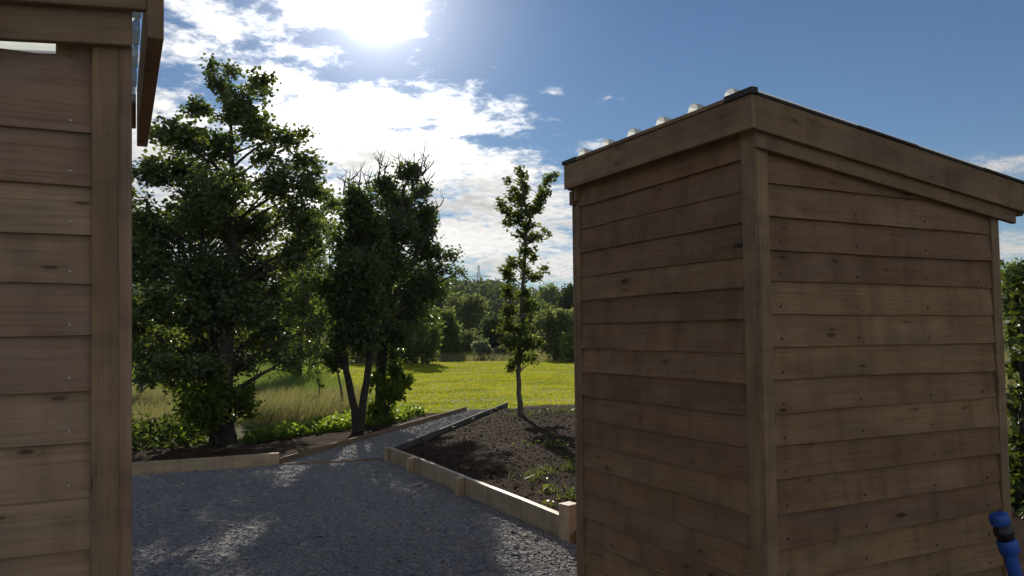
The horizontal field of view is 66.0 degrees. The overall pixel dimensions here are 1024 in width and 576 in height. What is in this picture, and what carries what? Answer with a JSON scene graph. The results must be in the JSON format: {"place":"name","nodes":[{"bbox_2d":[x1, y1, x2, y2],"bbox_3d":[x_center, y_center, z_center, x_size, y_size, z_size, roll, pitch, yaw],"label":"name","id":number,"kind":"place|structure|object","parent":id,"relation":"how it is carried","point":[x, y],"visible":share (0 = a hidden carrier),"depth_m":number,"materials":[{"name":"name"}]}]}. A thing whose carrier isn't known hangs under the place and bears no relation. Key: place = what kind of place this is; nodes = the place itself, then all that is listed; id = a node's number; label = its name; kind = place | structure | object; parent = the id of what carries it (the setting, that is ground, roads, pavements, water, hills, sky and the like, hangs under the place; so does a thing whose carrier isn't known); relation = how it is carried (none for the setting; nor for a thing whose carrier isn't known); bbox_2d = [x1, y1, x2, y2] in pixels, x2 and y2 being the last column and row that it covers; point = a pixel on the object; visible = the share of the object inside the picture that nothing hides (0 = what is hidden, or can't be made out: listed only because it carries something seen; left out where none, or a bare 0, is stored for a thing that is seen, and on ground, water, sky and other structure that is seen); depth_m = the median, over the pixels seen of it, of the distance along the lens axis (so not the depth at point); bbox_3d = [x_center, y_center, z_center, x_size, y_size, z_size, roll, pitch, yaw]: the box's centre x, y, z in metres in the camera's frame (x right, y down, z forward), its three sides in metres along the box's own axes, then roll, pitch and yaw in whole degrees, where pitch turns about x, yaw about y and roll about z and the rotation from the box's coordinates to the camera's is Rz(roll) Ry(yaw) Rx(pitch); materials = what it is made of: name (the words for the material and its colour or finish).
{"place":"outdoors","nodes":[
{"label":"outdoors","id":0,"kind":"place"},
{"bbox_2d":[132,381,374,438],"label":"dry grass","id":1,"kind":"structure","parent":0,"point":[283,405],"depth_m":16.28,"materials":[{"name":"beige plant"}]},
{"bbox_2d":[132,413,440,461],"bbox_3d":[-4.013,2.231,11.439,10.595,0.110,3.962,2,-4,-38],"label":"soil strip","id":2,"kind":"object","parent":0,"point":[283,447],"visible":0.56,"depth_m":10.88,"materials":[{"name":"brown soil"}]},
{"bbox_2d":[167,374,265,444],"bbox_3d":[-4.248,1.683,11.316,1.370,1.140,1.249,-1,-3,0],"label":"bramble bush","id":3,"kind":"object","parent":2,"relation":"on","point":[200,407],"visible":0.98,"depth_m":11.05,"materials":[{"name":"green plant"}]},
{"bbox_2d":[132,459,576,575],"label":"gravel yard","id":4,"kind":"structure","parent":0,"point":[333,556],"depth_m":6.26,"materials":[{"name":"grey gravel"}]},
{"bbox_2d":[0,0,163,575],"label":"timber shed","id":5,"kind":"structure","parent":4,"relation":"on","point":[69,82],"depth_m":2.00,"materials":[{"name":"wood"}]},
{"bbox_2d":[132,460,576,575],"bbox_3d":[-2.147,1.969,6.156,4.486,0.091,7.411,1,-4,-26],"label":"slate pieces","id":6,"kind":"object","parent":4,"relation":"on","point":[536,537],"visible":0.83,"depth_m":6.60,"materials":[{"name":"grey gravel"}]},
{"bbox_2d":[562,86,1023,575],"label":"timber shed","id":7,"kind":"structure","parent":4,"relation":"on","point":[789,359],"depth_m":3.64,"materials":[{"name":"wood"}]},
{"bbox_2d":[282,412,460,465],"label":"gravel path","id":8,"kind":"structure","parent":0,"point":[376,442],"depth_m":11.15,"materials":[{"name":"stone"}]},
{"bbox_2d":[263,409,488,465],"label":"slate chippings","id":9,"kind":"object","parent":8,"relation":"on","point":[367,449],"visible":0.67,"depth_m":11.61,"materials":[{"name":"grey gravel"}]},
{"bbox_2d":[322,350,559,362],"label":"field margin grass","id":10,"kind":"structure","parent":0,"point":[464,356],"depth_m":47.38,"materials":[{"name":"green plant"}]},
{"bbox_2d":[326,360,574,412],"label":"lawn","id":11,"kind":"structure","parent":0,"point":[479,408],"depth_m":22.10,"materials":[{"name":"green plant"}]},
{"bbox_2d":[132,317,1016,457],"bbox_3d":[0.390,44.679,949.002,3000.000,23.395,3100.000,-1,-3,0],"label":"ground","id":12,"kind":"structure","parent":0,"point":[239,428],"depth_m":13.66,"materials":[{"name":"green plant"}]},
{"bbox_2d":[132,320,184,392],"bbox_3d":[-8.634,1.563,18.949,1.858,1.913,2.254,1,-4,-29],"label":"hawthorn tree","id":13,"kind":"object","parent":12,"relation":"on","point":[141,389],"visible":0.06,"depth_m":18.88,"materials":[{"name":"grey plant"}]},
{"bbox_2d":[132,412,240,449],"bbox_3d":[-6.628,2.138,11.513,5.153,0.503,2.810,0,-3,-8],"label":"nettle patch","id":14,"kind":"object","parent":12,"relation":"on","point":[151,436],"visible":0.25,"depth_m":11.33,"materials":[{"name":"green plant"}]},
{"bbox_2d":[132,452,278,475],"bbox_3d":[-5.109,2.095,8.836,4.814,0.183,0.096,1,-4,-23],"label":"timber edging","id":15,"kind":"object","parent":12,"relation":"on","point":[200,464],"visible":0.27,"depth_m":9.40,"materials":[{"name":"brown wood"}]},
{"bbox_2d":[200,328,259,357],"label":"hedge tree","id":16,"kind":"object","parent":12,"relation":"on","point":[244,331],"visible":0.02,"depth_m":45.82,"materials":[{"name":"green plant"}]},
{"bbox_2d":[132,53,334,444],"bbox_3d":[-4.468,-0.772,11.850,3.758,6.247,3.463,-1,-3,0],"label":"alder tree","id":17,"kind":"object","parent":12,"relation":"on","point":[220,296],"visible":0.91,"depth_m":11.42,"materials":[{"name":"green plant"}]},
{"bbox_2d":[132,358,371,399],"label":"tall grass","id":18,"kind":"structure","parent":12,"relation":"on","point":[285,381],"depth_m":24.88,"materials":[{"name":"green plant"}]},
{"bbox_2d":[248,343,269,391],"bbox_3d":[-6.258,2.012,19.558,0.647,1.470,1.513,-1,-3,0],"label":"hazel sapling","id":19,"kind":"object","parent":12,"relation":"on","point":[261,361],"visible":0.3,"depth_m":19.47,"materials":[{"name":"green plant"}]},
{"bbox_2d":[255,307,289,360],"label":"hedge tree","id":20,"kind":"object","parent":12,"relation":"on","point":[274,340],"visible":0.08,"depth_m":44.15,"materials":[{"name":"green plant"}]},
{"bbox_2d":[268,272,325,382],"bbox_3d":[-7.480,1.383,27.926,2.010,4.640,2.846,-1,-3,0],"label":"leafy tree","id":21,"kind":"object","parent":12,"relation":"on","point":[299,370],"visible":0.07,"depth_m":27.44,"materials":[{"name":"green plant"}]},
{"bbox_2d":[275,185,344,405],"bbox_3d":[-4.463,0.190,17.587,1.572,4.941,1.734,1,-4,-22],"label":"slender tree","id":22,"kind":"object","parent":12,"relation":"on","point":[294,310],"visible":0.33,"depth_m":17.51,"materials":[{"name":"green plant"}]},
{"bbox_2d":[309,368,327,397],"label":"thin sapling","id":23,"kind":"object","parent":12,"relation":"on","point":[319,380],"visible":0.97,"depth_m":18.91,"materials":[{"name":"green plant"}]},
{"bbox_2d":[241,403,426,443],"bbox_3d":[-2.816,2.318,13.694,1.327,0.297,4.858,-2,-4,23],"label":"ground cover","id":24,"kind":"object","parent":12,"relation":"on","point":[324,424],"visible":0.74,"depth_m":12.95,"materials":[{"name":"green plant"}]},
{"bbox_2d":[284,458,383,464],"bbox_3d":[-2.208,2.195,9.919,1.278,0.059,0.034,1,-3,-17],"label":"threshold board","id":25,"kind":"object","parent":12,"relation":"on","point":[328,461],"visible":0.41,"depth_m":9.90,"materials":[{"name":"brown wood"}]},
{"bbox_2d":[301,162,398,431],"bbox_3d":[-2.643,0.145,12.904,1.528,4.579,1.805,-1,-3,0],"label":"ash tree","id":26,"kind":"object","parent":12,"relation":"on","point":[352,292],"visible":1,"depth_m":12.75,"materials":[{"name":"green plant"}]},
{"bbox_2d":[347,321,375,362],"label":"hedge tree","id":27,"kind":"object","parent":12,"relation":"on","point":[353,354],"visible":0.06,"depth_m":46.36,"materials":[{"name":"green plant"}]},
{"bbox_2d":[279,407,466,463],"bbox_3d":[-1.938,2.347,13.110,0.068,0.118,7.007,-1,-3,16],"label":"path edging","id":28,"kind":"object","parent":12,"relation":"on","point":[284,459],"visible":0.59,"depth_m":11.83,"materials":[{"name":"brown wood"}]},
{"bbox_2d":[358,357,417,422],"bbox_3d":[-2.143,1.844,14.168,0.941,1.202,1.296,-1,-3,13],"label":"elder bush","id":29,"kind":"object","parent":12,"relation":"on","point":[395,386],"visible":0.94,"depth_m":13.85,"materials":[{"name":"green plant"}]},
{"bbox_2d":[384,447,392,461],"bbox_3d":[-1.549,2.127,9.941,0.100,0.225,0.100,2,-4,-38],"label":"timber post","id":30,"kind":"object","parent":12,"relation":"on","point":[386,454],"visible":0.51,"depth_m":9.89,"materials":[{"name":"brown wood"}]},
{"bbox_2d":[367,301,420,362],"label":"hedge tree","id":31,"kind":"object","parent":12,"relation":"on","point":[403,356],"visible":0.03,"depth_m":43.47,"materials":[{"name":"green plant"}]},
{"bbox_2d":[364,140,469,412],"bbox_3d":[-1.940,-0.092,14.996,1.622,5.222,3.644,-1,-3,12],"label":"ivy clad tree","id":32,"kind":"object","parent":12,"relation":"on","point":[419,287],"visible":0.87,"depth_m":14.79,"materials":[{"name":"green plant"}]},
{"bbox_2d":[404,301,447,363],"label":"hedge tree","id":33,"kind":"object","parent":12,"relation":"on","point":[426,344],"visible":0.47,"depth_m":41.36,"materials":[{"name":"green plant"}]},
{"bbox_2d":[427,305,467,358],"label":"hedge tree","id":34,"kind":"object","parent":12,"relation":"on","point":[451,342],"visible":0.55,"depth_m":51.35,"materials":[{"name":"green plant"}]},
{"bbox_2d":[393,402,507,450],"bbox_3d":[-0.804,2.356,13.707,0.084,0.148,6.892,-1,-3,12],"label":"path edging","id":35,"kind":"object","parent":12,"relation":"on","point":[421,439],"visible":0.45,"depth_m":12.76,"materials":[{"name":"brown wood"}]},
{"bbox_2d":[444,291,491,336],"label":"hedge tree","id":36,"kind":"object","parent":12,"relation":"on","point":[469,309],"visible":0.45,"depth_m":70.48,"materials":[{"name":"green plant"}]},
{"bbox_2d":[455,328,488,354],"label":"hedge tree","id":37,"kind":"object","parent":12,"relation":"on","point":[470,336],"visible":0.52,"depth_m":52.99,"materials":[{"name":"green plant"}]},
{"bbox_2d":[390,448,558,536],"bbox_3d":[-0.578,1.995,8.024,0.155,0.211,4.198,1,-4,-28],"label":"timber edging","id":38,"kind":"object","parent":12,"relation":"on","point":[537,515],"visible":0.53,"depth_m":7.44,"materials":[{"name":"brown wood"}]},
{"bbox_2d":[467,266,490,281],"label":"pylon","id":39,"kind":"object","parent":12,"relation":"on","point":[479,276],"visible":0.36,"depth_m":721.18,"materials":[{"name":"metal"}]},
{"bbox_2d":[470,337,493,359],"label":"field shrub","id":40,"kind":"object","parent":12,"relation":"on","point":[482,347],"visible":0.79,"depth_m":49.45,"materials":[{"name":"green plant"}]},
{"bbox_2d":[478,312,512,351],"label":"hedge tree","id":41,"kind":"object","parent":12,"relation":"on","point":[489,324],"visible":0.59,"depth_m":54.38,"materials":[{"name":"green plant"}]},
{"bbox_2d":[493,344,514,358],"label":"field shrub","id":42,"kind":"object","parent":12,"relation":"on","point":[498,351],"visible":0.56,"depth_m":50.42,"materials":[{"name":"green plant"}]},
{"bbox_2d":[513,298,554,349],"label":"hedge tree","id":43,"kind":"object","parent":12,"relation":"on","point":[531,317],"visible":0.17,"depth_m":74.03,"materials":[{"name":"green plant"}]},
{"bbox_2d":[536,281,562,315],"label":"skyline tree","id":44,"kind":"object","parent":12,"relation":"on","point":[544,292],"visible":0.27,"depth_m":148.31,"materials":[{"name":"green plant"}]},
{"bbox_2d":[531,305,573,360],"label":"hedge tree","id":45,"kind":"object","parent":12,"relation":"on","point":[549,325],"visible":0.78,"depth_m":46.37,"materials":[{"name":"green plant"}]},
{"bbox_2d":[552,281,573,328],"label":"hedge tree","id":46,"kind":"object","parent":12,"relation":"on","point":[565,301],"visible":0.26,"depth_m":61.36,"materials":[{"name":"green plant"}]},
{"bbox_2d":[558,331,573,361],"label":"field shrub","id":47,"kind":"object","parent":12,"relation":"on","point":[566,344],"visible":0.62,"depth_m":43.50,"materials":[{"name":"green plant"}]},
{"bbox_2d":[132,277,1003,331],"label":"wood","id":48,"kind":"object","parent":12,"relation":"on","point":[488,289],"visible":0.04,"depth_m":157.51,"materials":[{"name":"green plant"}]},
{"bbox_2d":[559,501,576,544],"bbox_3d":[0.442,1.832,6.089,0.115,0.335,0.115,2,-4,-41],"label":"timber post","id":49,"kind":"object","parent":12,"relation":"on","point":[567,521],"visible":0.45,"depth_m":6.04,"materials":[{"name":"brown wood"}]},
{"bbox_2d":[988,511,1022,575],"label":"water pipe","id":50,"kind":"object","parent":12,"relation":"on","point":[1008,546],"visible":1,"depth_m":3.43,"materials":[{"name":"blue plastic"}]},
{"bbox_2d":[1000,258,1023,358],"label":"hedge tree","id":51,"kind":"object","parent":12,"relation":"on","point":[1005,287],"visible":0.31,"depth_m":25.75,"materials":[{"name":"green plant"}]},
{"bbox_2d":[1001,260,1023,517],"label":"hedge","id":52,"kind":"object","parent":12,"relation":"on","point":[1015,410],"visible":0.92,"depth_m":6.32,"materials":[{"name":"green plant"}]},
{"bbox_2d":[1007,399,1018,449],"bbox_3d":[7.511,1.284,9.332,8.891,1.780,0.109,1,-4,-21],"label":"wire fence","id":53,"kind":"object","parent":12,"relation":"on","point":[1011,422],"visible":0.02,"depth_m":8.53,"materials":[{"name":"metal"}]},
{"bbox_2d":[132,0,1023,292],"label":"sky","id":54,"kind":"structure","parent":0,"point":[495,87],"materials":[{"name":"blue"}]},
{"bbox_2d":[403,404,1023,575],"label":"soil bed","id":55,"kind":"object","parent":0,"point":[1018,525],"visible":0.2,"depth_m":9.86,"materials":[{"name":"brown soil"}]},
{"bbox_2d":[406,408,575,509],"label":"soil clods","id":56,"kind":"object","parent":55,"relation":"on","point":[493,472],"visible":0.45,"depth_m":10.41,"materials":[{"name":"brown soil"}]},
{"bbox_2d":[479,407,552,419],"bbox_3d":[0.180,2.289,14.431,1.519,0.126,1.621,-1,-3,0],"label":"weed clump","id":57,"kind":"object","parent":55,"relation":"on","point":[525,411],"visible":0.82,"depth_m":14.57,"materials":[{"name":"green plant"}]},
{"bbox_2d":[491,165,559,415],"bbox_3d":[0.144,0.046,14.572,1.279,4.604,1.257,-2,-4,29],"label":"maple sapling","id":58,"kind":"object","parent":55,"relation":"on","point":[514,343],"visible":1,"depth_m":14.54,"materials":[{"name":"green plant"}]},
{"bbox_2d":[511,439,539,447],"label":"weed clump","id":59,"kind":"object","parent":55,"relation":"on","point":[529,443],"visible":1,"depth_m":10.54,"materials":[{"name":"green plant"}]},
{"bbox_2d":[508,466,547,483],"bbox_3d":[0.193,1.907,8.157,0.480,0.174,0.480,-1,-3,0],"label":"weed clump","id":60,"kind":"object","parent":55,"relation":"on","point":[530,476],"visible":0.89,"depth_m":8.10,"materials":[{"name":"green plant"}]},
{"bbox_2d":[530,459,558,475],"bbox_3d":[0.374,1.930,8.491,0.484,0.156,0.502,-3,-4,35],"label":"weed clump","id":61,"kind":"object","parent":55,"relation":"on","point":[547,468],"visible":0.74,"depth_m":8.46,"materials":[{"name":"green plant"}]},
{"bbox_2d":[524,403,574,412],"bbox_3d":[0.994,2.318,15.083,1.509,0.157,1.585,-3,-4,39],"label":"weed clump","id":62,"kind":"object","parent":55,"relation":"on","point":[562,408],"visible":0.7,"depth_m":15.18,"materials":[{"name":"green plant"}]},
{"bbox_2d":[536,498,571,506],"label":"weed clump","id":63,"kind":"object","parent":55,"relation":"on","point":[545,502],"visible":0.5,"depth_m":6.80,"materials":[{"name":"green plant"}]},
{"bbox_2d":[541,437,569,447],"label":"weed clump","id":64,"kind":"object","parent":55,"relation":"on","point":[555,442],"visible":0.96,"depth_m":10.47,"materials":[{"name":"green plant"}]},
{"bbox_2d":[537,482,574,493],"bbox_3d":[0.435,1.905,7.509,0.414,0.092,0.422,-1,-3,0],"label":"weed clump","id":65,"kind":"object","parent":55,"relation":"on","point":[547,485],"visible":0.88,"depth_m":7.49,"materials":[{"name":"green plant"}]},
{"bbox_2d":[549,455,575,470],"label":"weed clump","id":66,"kind":"object","parent":55,"relation":"on","point":[571,467],"visible":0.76,"depth_m":8.69,"materials":[{"name":"green plant"}]},
{"bbox_2d":[552,487,575,499],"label":"weed clump","id":67,"kind":"object","parent":55,"relation":"on","point":[568,492],"visible":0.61,"depth_m":7.15,"materials":[{"name":"green plant"}]},
{"bbox_2d":[1004,346,1019,425],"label":"bank grass","id":68,"kind":"structure","parent":0,"point":[1012,382],"depth_m":12.49,"materials":[{"name":"green plant"}]}
]}

